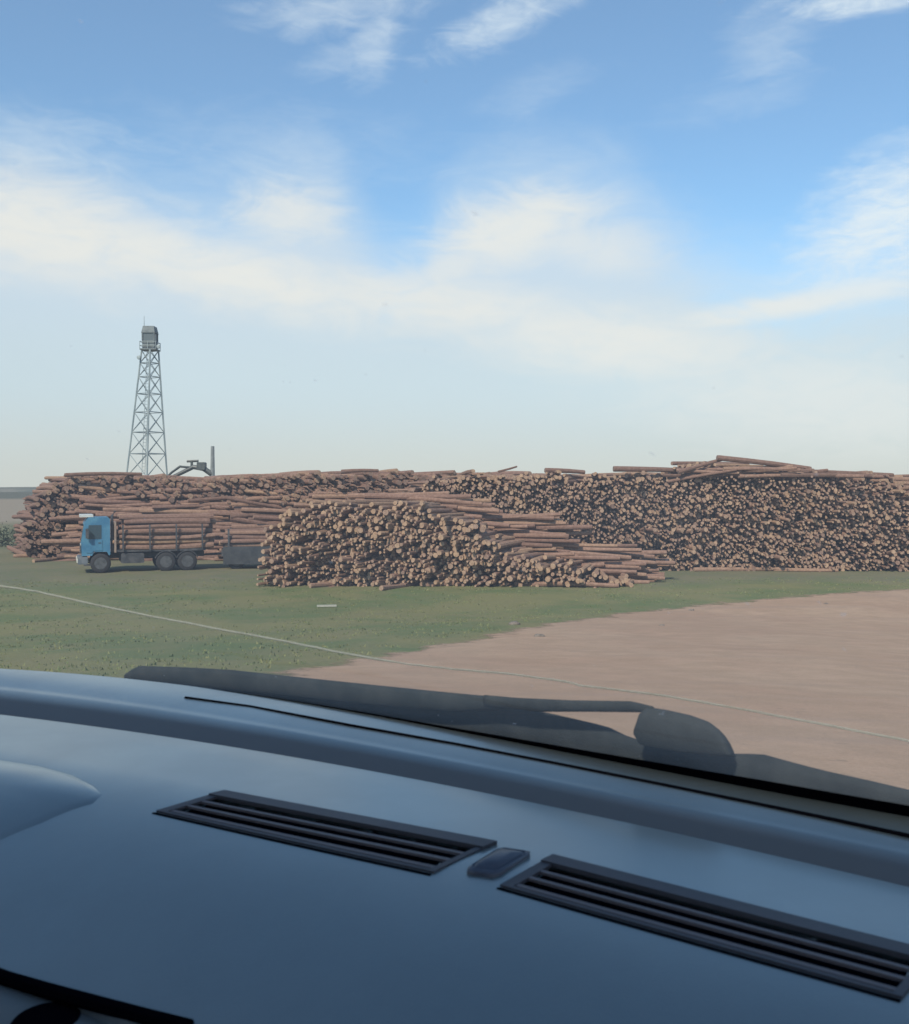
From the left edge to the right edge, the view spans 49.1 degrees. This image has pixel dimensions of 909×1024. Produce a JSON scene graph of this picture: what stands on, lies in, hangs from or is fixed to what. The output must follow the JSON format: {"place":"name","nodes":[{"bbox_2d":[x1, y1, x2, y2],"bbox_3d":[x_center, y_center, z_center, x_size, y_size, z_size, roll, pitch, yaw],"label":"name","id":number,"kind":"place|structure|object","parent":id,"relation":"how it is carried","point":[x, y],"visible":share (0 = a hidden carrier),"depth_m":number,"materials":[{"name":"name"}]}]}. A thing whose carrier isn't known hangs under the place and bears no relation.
{"place":"outdoors","nodes":[
{"label":"outdoors","id":0,"kind":"place"},
{"bbox_2d":[0,487,35,491],"bbox_3d":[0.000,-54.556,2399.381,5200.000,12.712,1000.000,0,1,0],"label":"hills","id":1,"kind":"structure","parent":0,"point":[16,489],"depth_m":1940.55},
{"bbox_2d":[126,324,167,474],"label":"lattice tower","id":2,"kind":"structure","parent":0,"point":[149,341],"depth_m":129.12,"materials":[{"name":"metal"}]},
{"bbox_2d":[143,333,156,340],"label":"cabin windows","id":3,"kind":"structure","parent":2,"relation":"in","point":[146,336],"depth_m":128.78,"materials":[{"name":"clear glass"}]},
{"bbox_2d":[0,492,908,677],"bbox_3d":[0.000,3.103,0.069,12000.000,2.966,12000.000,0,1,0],"label":"grass field","id":4,"kind":"structure","parent":0,"point":[26,570],"depth_m":37.86,"materials":[{"name":"green plant"}]},
{"bbox_2d":[0,521,17,546],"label":"shrub","id":5,"kind":"object","parent":4,"relation":"on","point":[7,535],"visible":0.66,"depth_m":79.47,"materials":[{"name":"green plant"}]},
{"bbox_2d":[0,531,17,545],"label":"shrub","id":6,"kind":"object","parent":4,"relation":"on","point":[5,540],"visible":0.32,"depth_m":78.90,"materials":[{"name":"green plant"}]},
{"bbox_2d":[13,553,59,557],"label":"log","id":7,"kind":"object","parent":4,"relation":"on","point":[19,555],"visible":0.4,"depth_m":66.36,"materials":[{"name":"brown wood"}]},
{"bbox_2d":[32,557,65,562],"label":"log","id":8,"kind":"object","parent":4,"relation":"on","point":[44,559],"visible":0.47,"depth_m":62.32,"materials":[{"name":"brown wood"}]},
{"bbox_2d":[76,511,205,572],"bbox_3d":[-17.485,1.566,55.439,6.760,3.388,2.960,-1,1,-22],"label":"log truck","id":9,"kind":"object","parent":4,"relation":"on","point":[95,539],"visible":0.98,"depth_m":53.95,"materials":[{"name":"blue paint"}]},
{"bbox_2d":[120,542,213,549],"bbox_3d":[-15.869,1.909,54.972,5.000,0.400,0.354,-1,0,-23],"label":"log","id":10,"kind":"object","parent":9,"relation":"on","point":[171,546],"visible":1,"depth_m":54.87,"materials":[{"name":"brown wood"}]},
{"bbox_2d":[112,539,207,543],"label":"log","id":11,"kind":"object","parent":10,"relation":"on","point":[159,542],"visible":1,"depth_m":54.81,"materials":[{"name":"brown wood"}]},
{"bbox_2d":[116,534,195,536],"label":"log","id":12,"kind":"object","parent":11,"relation":"on","point":[156,534],"visible":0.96,"depth_m":54.91,"materials":[{"name":"brown wood"}]},
{"bbox_2d":[119,533,214,540],"bbox_3d":[-15.835,1.393,54.972,5.100,0.375,0.330,-1,-11,-23],"label":"log","id":13,"kind":"object","parent":11,"relation":"on","point":[181,537],"visible":1,"depth_m":54.90,"materials":[{"name":"brown wood"}]},
{"bbox_2d":[117,528,205,534],"bbox_3d":[-16.157,1.058,54.943,4.700,0.346,0.331,-1,22,-23],"label":"log","id":14,"kind":"object","parent":13,"relation":"on","point":[162,531],"visible":1,"depth_m":54.82,"materials":[{"name":"brown wood"}]},
{"bbox_2d":[124,524,208,528],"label":"log","id":15,"kind":"object","parent":14,"relation":"on","point":[166,526],"visible":1,"depth_m":54.93,"materials":[{"name":"brown wood"}]},
{"bbox_2d":[124,518,209,523],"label":"log","id":16,"kind":"object","parent":15,"relation":"on","point":[173,521],"visible":1,"depth_m":55.10,"materials":[{"name":"brown wood"}]},
{"bbox_2d":[120,513,213,519],"bbox_3d":[-15.964,0.284,55.274,5.000,0.329,0.334,-1,-43,-22],"label":"log","id":17,"kind":"object","parent":16,"relation":"on","point":[127,517],"visible":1,"depth_m":55.21,"materials":[{"name":"brown wood"}]},
{"bbox_2d":[124,541,209,544],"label":"log","id":18,"kind":"object","parent":9,"relation":"on","point":[151,544],"visible":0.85,"depth_m":54.78,"materials":[{"name":"brown wood"}]},
{"bbox_2d":[168,446,214,475],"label":"log loader","id":19,"kind":"object","parent":4,"relation":"on","point":[201,466],"visible":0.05,"depth_m":73.81,"materials":[{"name":"metal"}]},
{"bbox_2d":[204,527,270,568],"bbox_3d":[-11.108,2.067,57.380,6.760,2.300,2.410,0,1,-10],"label":"log trailer","id":20,"kind":"object","parent":4,"relation":"on","point":[236,557],"visible":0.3,"depth_m":56.05,"materials":[{"name":"grey metal"}]},
{"bbox_2d":[225,543,260,546],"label":"log","id":21,"kind":"object","parent":20,"relation":"on","point":[242,544],"visible":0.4,"depth_m":56.30,"materials":[{"name":"brown wood"}]},
{"bbox_2d":[220,539,266,543],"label":"log","id":22,"kind":"object","parent":21,"relation":"on","point":[224,541],"visible":0.46,"depth_m":56.15,"materials":[{"name":"brown wood"}]},
{"bbox_2d":[227,535,266,538],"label":"log","id":23,"kind":"object","parent":22,"relation":"on","point":[246,537],"visible":0.38,"depth_m":56.27,"materials":[{"name":"brown wood"}]},
{"bbox_2d":[279,579,290,585],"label":"log","id":24,"kind":"object","parent":4,"relation":"on","point":[281,582],"visible":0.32,"depth_m":46.16,"materials":[{"name":"brown wood"}]},
{"bbox_2d":[309,582,334,587],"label":"log","id":25,"kind":"object","parent":4,"relation":"on","point":[317,585],"visible":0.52,"depth_m":45.90,"materials":[{"name":"brown wood"}]},
{"bbox_2d":[331,576,346,583],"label":"log","id":26,"kind":"object","parent":25,"relation":"on","point":[333,581],"visible":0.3,"depth_m":46.33,"materials":[{"name":"brown wood"}]},
{"bbox_2d":[317,605,336,606],"bbox_3d":[-4.910,3.601,38.185,0.750,0.060,0.180,0,1,-8],"label":"plank","id":27,"kind":"object","parent":4,"relation":"on","point":[326,605],"visible":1,"depth_m":38.09,"materials":[{"name":"grey wood"}]},
{"bbox_2d":[366,576,376,580],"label":"log","id":28,"kind":"object","parent":4,"relation":"on","point":[373,578],"visible":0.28,"depth_m":46.29,"materials":[{"name":"wood"}]},
{"bbox_2d":[379,582,419,590],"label":"log","id":29,"kind":"object","parent":4,"relation":"on","point":[386,587],"visible":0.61,"depth_m":45.26,"materials":[{"name":"brown wood"}]},
{"bbox_2d":[423,581,485,586],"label":"log","id":30,"kind":"object","parent":4,"relation":"on","point":[427,584],"visible":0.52,"depth_m":46.43,"materials":[{"name":"brown wood"}]},
{"bbox_2d":[6,461,908,587],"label":"log pile","id":31,"kind":"object","parent":4,"relation":"on","point":[624,528],"visible":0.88,"depth_m":55.29,"materials":[{"name":"brown wood"}]},
{"bbox_2d":[64,472,141,476],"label":"log","id":32,"kind":"object","parent":31,"relation":"on","point":[100,474],"visible":1,"depth_m":65.13,"materials":[{"name":"brown wood"}]},
{"bbox_2d":[261,556,270,561],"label":"log","id":33,"kind":"object","parent":31,"relation":"on","point":[265,558],"visible":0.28,"depth_m":45.97,"materials":[{"name":"brown wood"}]},
{"bbox_2d":[274,553,284,559],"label":"log","id":34,"kind":"object","parent":31,"relation":"on","point":[278,556],"visible":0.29,"depth_m":46.25,"materials":[{"name":"brown wood"}]},
{"bbox_2d":[286,537,295,542],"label":"log","id":35,"kind":"object","parent":31,"relation":"on","point":[289,539],"visible":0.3,"depth_m":46.09,"materials":[{"name":"brown wood"}]},
{"bbox_2d":[338,521,345,526],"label":"log","id":36,"kind":"object","parent":31,"relation":"on","point":[341,523],"visible":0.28,"depth_m":46.11,"materials":[{"name":"beige wood"}]},
{"bbox_2d":[338,557,353,561],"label":"log","id":37,"kind":"object","parent":31,"relation":"on","point":[343,559],"visible":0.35,"depth_m":46.00,"materials":[{"name":"brown wood"}]},
{"bbox_2d":[347,526,354,532],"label":"log","id":38,"kind":"object","parent":31,"relation":"on","point":[350,529],"visible":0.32,"depth_m":45.93,"materials":[{"name":"brown wood"}]},
{"bbox_2d":[348,547,356,551],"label":"log","id":39,"kind":"object","parent":31,"relation":"on","point":[350,549],"visible":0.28,"depth_m":46.52,"materials":[{"name":"brown wood"}]},
{"bbox_2d":[341,469,378,473],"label":"log","id":40,"kind":"object","parent":31,"relation":"on","point":[356,470],"visible":1,"depth_m":63.07,"materials":[{"name":"brown wood"}]},
{"bbox_2d":[367,521,376,526],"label":"log","id":41,"kind":"object","parent":31,"relation":"on","point":[371,523],"visible":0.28,"depth_m":46.31,"materials":[{"name":"brown wood"}]},
{"bbox_2d":[367,564,376,568],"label":"log","id":42,"kind":"object","parent":31,"relation":"on","point":[369,566],"visible":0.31,"depth_m":46.08,"materials":[{"name":"beige wood"}]},
{"bbox_2d":[371,509,379,513],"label":"log","id":43,"kind":"object","parent":31,"relation":"on","point":[374,511],"visible":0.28,"depth_m":46.37,"materials":[{"name":"beige wood"}]},
{"bbox_2d":[375,526,384,530],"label":"log","id":44,"kind":"object","parent":31,"relation":"on","point":[379,528],"visible":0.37,"depth_m":46.21,"materials":[{"name":"brown wood"}]},
{"bbox_2d":[383,510,390,515],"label":"log","id":45,"kind":"object","parent":31,"relation":"on","point":[386,512],"visible":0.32,"depth_m":45.90,"materials":[{"name":"beige wood"}]},
{"bbox_2d":[379,505,396,509],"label":"log","id":46,"kind":"object","parent":31,"relation":"on","point":[383,507],"visible":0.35,"depth_m":46.48,"materials":[{"name":"brown wood"}]},
{"bbox_2d":[387,544,396,550],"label":"log","id":47,"kind":"object","parent":31,"relation":"on","point":[390,548],"visible":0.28,"depth_m":45.97,"materials":[{"name":"beige wood"}]},
{"bbox_2d":[392,526,401,531],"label":"log","id":48,"kind":"object","parent":31,"relation":"on","point":[395,528],"visible":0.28,"depth_m":46.40,"materials":[{"name":"brown wood"}]},
{"bbox_2d":[396,547,407,552],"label":"log","id":49,"kind":"object","parent":31,"relation":"on","point":[400,550],"visible":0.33,"depth_m":45.89,"materials":[{"name":"brown wood"}]},
{"bbox_2d":[398,500,420,506],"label":"log","id":50,"kind":"object","parent":31,"relation":"on","point":[401,503],"visible":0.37,"depth_m":46.37,"materials":[{"name":"beige wood"}]},
{"bbox_2d":[411,558,427,563],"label":"log","id":51,"kind":"object","parent":31,"relation":"on","point":[414,560],"visible":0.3,"depth_m":45.83,"materials":[{"name":"beige wood"}]},
{"bbox_2d":[419,523,429,528],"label":"log","id":52,"kind":"object","parent":31,"relation":"on","point":[423,525],"visible":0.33,"depth_m":46.25,"materials":[{"name":"beige wood"}]},
{"bbox_2d":[425,566,432,573],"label":"log","id":53,"kind":"object","parent":31,"relation":"on","point":[429,568],"visible":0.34,"depth_m":45.79,"materials":[{"name":"beige wood"}]},
{"bbox_2d":[421,503,439,509],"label":"log","id":54,"kind":"object","parent":31,"relation":"on","point":[425,507],"visible":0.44,"depth_m":47.22,"materials":[{"name":"brown wood"}]},
{"bbox_2d":[433,553,442,558],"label":"log","id":55,"kind":"object","parent":31,"relation":"on","point":[435,555],"visible":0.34,"depth_m":45.65,"materials":[{"name":"brown wood"}]},
{"bbox_2d":[437,549,445,554],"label":"log","id":56,"kind":"object","parent":55,"relation":"on","point":[440,552],"visible":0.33,"depth_m":45.70,"materials":[{"name":"brown wood"}]},
{"bbox_2d":[438,534,447,539],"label":"log","id":57,"kind":"object","parent":31,"relation":"on","point":[442,536],"visible":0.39,"depth_m":45.52,"materials":[{"name":"brown wood"}]},
{"bbox_2d":[439,541,448,545],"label":"log","id":58,"kind":"object","parent":31,"relation":"on","point":[443,543],"visible":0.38,"depth_m":45.91,"materials":[{"name":"brown wood"}]},
{"bbox_2d":[453,551,460,556],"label":"log","id":59,"kind":"object","parent":31,"relation":"in","point":[456,553],"visible":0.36,"depth_m":46.11,"materials":[{"name":"brown wood"}]},
{"bbox_2d":[458,519,473,524],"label":"log","id":60,"kind":"object","parent":31,"relation":"on","point":[460,521],"visible":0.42,"depth_m":46.35,"materials":[{"name":"beige wood"}]},
{"bbox_2d":[453,516,469,521],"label":"log","id":61,"kind":"object","parent":60,"relation":"on","point":[455,519],"visible":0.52,"depth_m":47.05,"materials":[{"name":"brown wood"}]},
{"bbox_2d":[479,522,484,531],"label":"log","id":62,"kind":"object","parent":31,"relation":"on","point":[481,529],"visible":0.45,"depth_m":46.22,"materials":[{"name":"brown wood"}]},
{"bbox_2d":[486,538,497,545],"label":"log","id":63,"kind":"object","parent":31,"relation":"on","point":[489,542],"visible":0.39,"depth_m":45.98,"materials":[{"name":"beige wood"}]},
{"bbox_2d":[482,536,501,544],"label":"log","id":64,"kind":"object","parent":31,"relation":"on","point":[484,542],"visible":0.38,"depth_m":46.34,"materials":[{"name":"brown wood"}]},
{"bbox_2d":[498,466,516,472],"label":"log","id":65,"kind":"object","parent":31,"relation":"on","point":[503,470],"visible":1,"depth_m":57.17,"materials":[{"name":"brown wood"}]},
{"bbox_2d":[507,574,513,581],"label":"log","id":66,"kind":"object","parent":31,"relation":"on","point":[510,578],"visible":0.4,"depth_m":45.72,"materials":[{"name":"beige wood"}]},
{"bbox_2d":[538,565,550,570],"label":"log","id":67,"kind":"object","parent":31,"relation":"on","point":[541,568],"visible":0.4,"depth_m":45.94,"materials":[{"name":"beige wood"}]},
{"bbox_2d":[550,562,562,568],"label":"log","id":68,"kind":"object","parent":67,"relation":"on","point":[554,565],"visible":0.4,"depth_m":46.29,"materials":[{"name":"beige wood"}]},
{"bbox_2d":[545,575,550,581],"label":"log","id":69,"kind":"object","parent":31,"relation":"on","point":[548,578],"visible":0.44,"depth_m":45.91,"materials":[{"name":"beige wood"}]},
{"bbox_2d":[545,567,552,572],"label":"log","id":70,"kind":"object","parent":31,"relation":"on","point":[548,570],"visible":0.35,"depth_m":46.36,"materials":[{"name":"brown wood"}]},
{"bbox_2d":[544,468,584,473],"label":"log","id":71,"kind":"object","parent":31,"relation":"on","point":[553,470],"visible":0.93,"depth_m":56.19,"materials":[{"name":"brown wood"}]},
{"bbox_2d":[576,569,588,574],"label":"log","id":72,"kind":"object","parent":31,"relation":"on","point":[578,571],"visible":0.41,"depth_m":45.88,"materials":[{"name":"beige wood"}]},
{"bbox_2d":[580,562,590,573],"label":"log","id":73,"kind":"object","parent":72,"relation":"on","point":[584,568],"visible":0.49,"depth_m":46.85,"materials":[{"name":"brown wood"}]},
{"bbox_2d":[613,466,682,471],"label":"log","id":74,"kind":"object","parent":31,"relation":"on","point":[637,469],"visible":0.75,"depth_m":55.05,"materials":[{"name":"brown wood"}]},
{"bbox_2d":[677,459,720,473],"bbox_3d":[13.687,-2.580,55.088,2.900,0.284,0.291,-16,-26,-11],"label":"log","id":75,"kind":"object","parent":31,"relation":"on","point":[683,470],"visible":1,"depth_m":54.98,"materials":[{"name":"brown wood"}]},
{"bbox_2d":[716,455,811,468],"bbox_3d":[17.276,-2.725,55.424,5.500,0.312,0.353,6,-17,-6],"label":"log","id":76,"kind":"object","parent":31,"relation":"on","point":[746,460],"visible":0.92,"depth_m":55.22,"materials":[{"name":"brown wood"}]},
{"bbox_2d":[800,469,893,476],"bbox_3d":[21.958,-2.169,55.698,5.500,0.292,0.330,2,12,-6],"label":"log","id":77,"kind":"object","parent":31,"relation":"on","point":[845,472],"visible":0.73,"depth_m":55.61,"materials":[{"name":"brown wood"}]},
{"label":"log","id":78,"kind":"object","parent":31,"relation":"on","visible":0},
{"bbox_2d":[496,539,524,548],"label":"log","id":79,"kind":"object","parent":78,"relation":"on","point":[501,545],"visible":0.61,"depth_m":47.36,"materials":[{"name":"brown wood"}]},
{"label":"log","id":80,"kind":"object","parent":31,"relation":"on","visible":0},
{"bbox_2d":[378,531,392,534],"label":"log","id":81,"kind":"object","parent":80,"relation":"on","point":[384,532],"visible":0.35,"depth_m":46.10,"materials":[{"name":"brown wood"}]},
{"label":"log","id":82,"kind":"object","parent":31,"relation":"on","visible":0},
{"bbox_2d":[427,508,453,512],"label":"log","id":83,"kind":"object","parent":82,"relation":"on","point":[437,510],"visible":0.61,"depth_m":47.39,"materials":[{"name":"brown wood"}]},
{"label":"log","id":84,"kind":"object","parent":31,"relation":"on","visible":0},
{"bbox_2d":[477,534,495,541],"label":"log","id":85,"kind":"object","parent":84,"relation":"on","point":[482,539],"visible":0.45,"depth_m":47.10,"materials":[{"name":"brown wood"}]},
{"bbox_2d":[476,530,497,536],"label":"log","id":86,"kind":"object","parent":85,"relation":"on","point":[493,532],"visible":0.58,"depth_m":47.87,"materials":[{"name":"brown wood"}]},
{"bbox_2d":[508,621,520,624],"bbox_3d":[1.779,3.317,29.516,0.375,0.132,0.225,0,1,0],"label":"stone","id":87,"kind":"object","parent":4,"relation":"on","point":[514,623],"visible":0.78,"depth_m":29.44,"materials":[{"name":"grey stone"}]},
{"bbox_2d":[514,581,609,585],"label":"log","id":88,"kind":"object","parent":4,"relation":"on","point":[517,584],"visible":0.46,"depth_m":46.66,"materials":[{"name":"brown wood"}]},
{"bbox_2d":[532,581,618,587],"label":"log","id":89,"kind":"object","parent":4,"relation":"on","point":[586,584],"visible":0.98,"depth_m":46.09,"materials":[{"name":"brown wood"}]},
{"bbox_2d":[633,580,649,583],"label":"log","id":90,"kind":"object","parent":4,"relation":"on","point":[641,582],"visible":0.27,"depth_m":47.72,"materials":[{"name":"brown wood"}]},
{"bbox_2d":[693,567,782,571],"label":"log","id":91,"kind":"object","parent":4,"relation":"on","point":[698,569],"visible":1,"depth_m":54.96,"materials":[{"name":"brown wood"}]},
{"bbox_2d":[774,568,837,571],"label":"log","id":92,"kind":"object","parent":4,"relation":"on","point":[807,569],"visible":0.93,"depth_m":54.88,"materials":[{"name":"brown wood"}]},
{"bbox_2d":[0,0,908,486],"label":"sky","id":93,"kind":"structure","parent":0,"point":[591,236],"materials":[{"name":"blue"}]},
{"bbox_2d":[272,589,908,788],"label":"sand","id":94,"kind":"structure","parent":0,"point":[840,660],"depth_m":16.12,"materials":[{"name":"beige sand"}]},
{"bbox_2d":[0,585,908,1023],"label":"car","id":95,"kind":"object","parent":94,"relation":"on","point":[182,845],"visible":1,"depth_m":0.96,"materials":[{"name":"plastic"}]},
{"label":"log","id":96,"kind":"object","parent":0,"visible":0},
{"bbox_2d":[461,519,484,525],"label":"log","id":97,"kind":"object","parent":96,"relation":"on","point":[467,522],"visible":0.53,"depth_m":47.13,"materials":[{"name":"brown wood"}]},
{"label":"log","id":98,"kind":"object","parent":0,"visible":0},
{"bbox_2d":[123,519,215,523],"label":"log","id":99,"kind":"object","parent":98,"relation":"on","point":[212,521],"visible":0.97,"depth_m":56.29,"materials":[{"name":"brown wood"}]},
{"bbox_2d":[119,513,207,519],"bbox_3d":[-16.184,0.269,55.483,4.800,0.331,0.346,-1,4,-22],"label":"log","id":100,"kind":"object","parent":99,"relation":"on","point":[187,513],"visible":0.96,"depth_m":55.99,"materials":[{"name":"brown wood"}]},
{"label":"log","id":101,"kind":"object","parent":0,"visible":0},
{"bbox_2d":[225,528,263,530],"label":"log","id":102,"kind":"object","parent":101,"relation":"on","point":[244,528],"visible":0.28,"depth_m":57.55,"materials":[{"name":"brown wood"}]},
{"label":"log","id":103,"kind":"object","parent":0,"visible":0},
{"bbox_2d":[226,529,263,530],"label":"log","id":104,"kind":"object","parent":103,"relation":"on","point":[245,530],"visible":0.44,"depth_m":56.96,"materials":[{"name":"brown wood"}]},
{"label":"log","id":105,"kind":"object","parent":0,"visible":0},
{"bbox_2d":[225,530,270,534],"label":"log","id":106,"kind":"object","parent":105,"relation":"on","point":[255,532],"visible":0.46,"depth_m":56.66,"materials":[{"name":"brown wood"}]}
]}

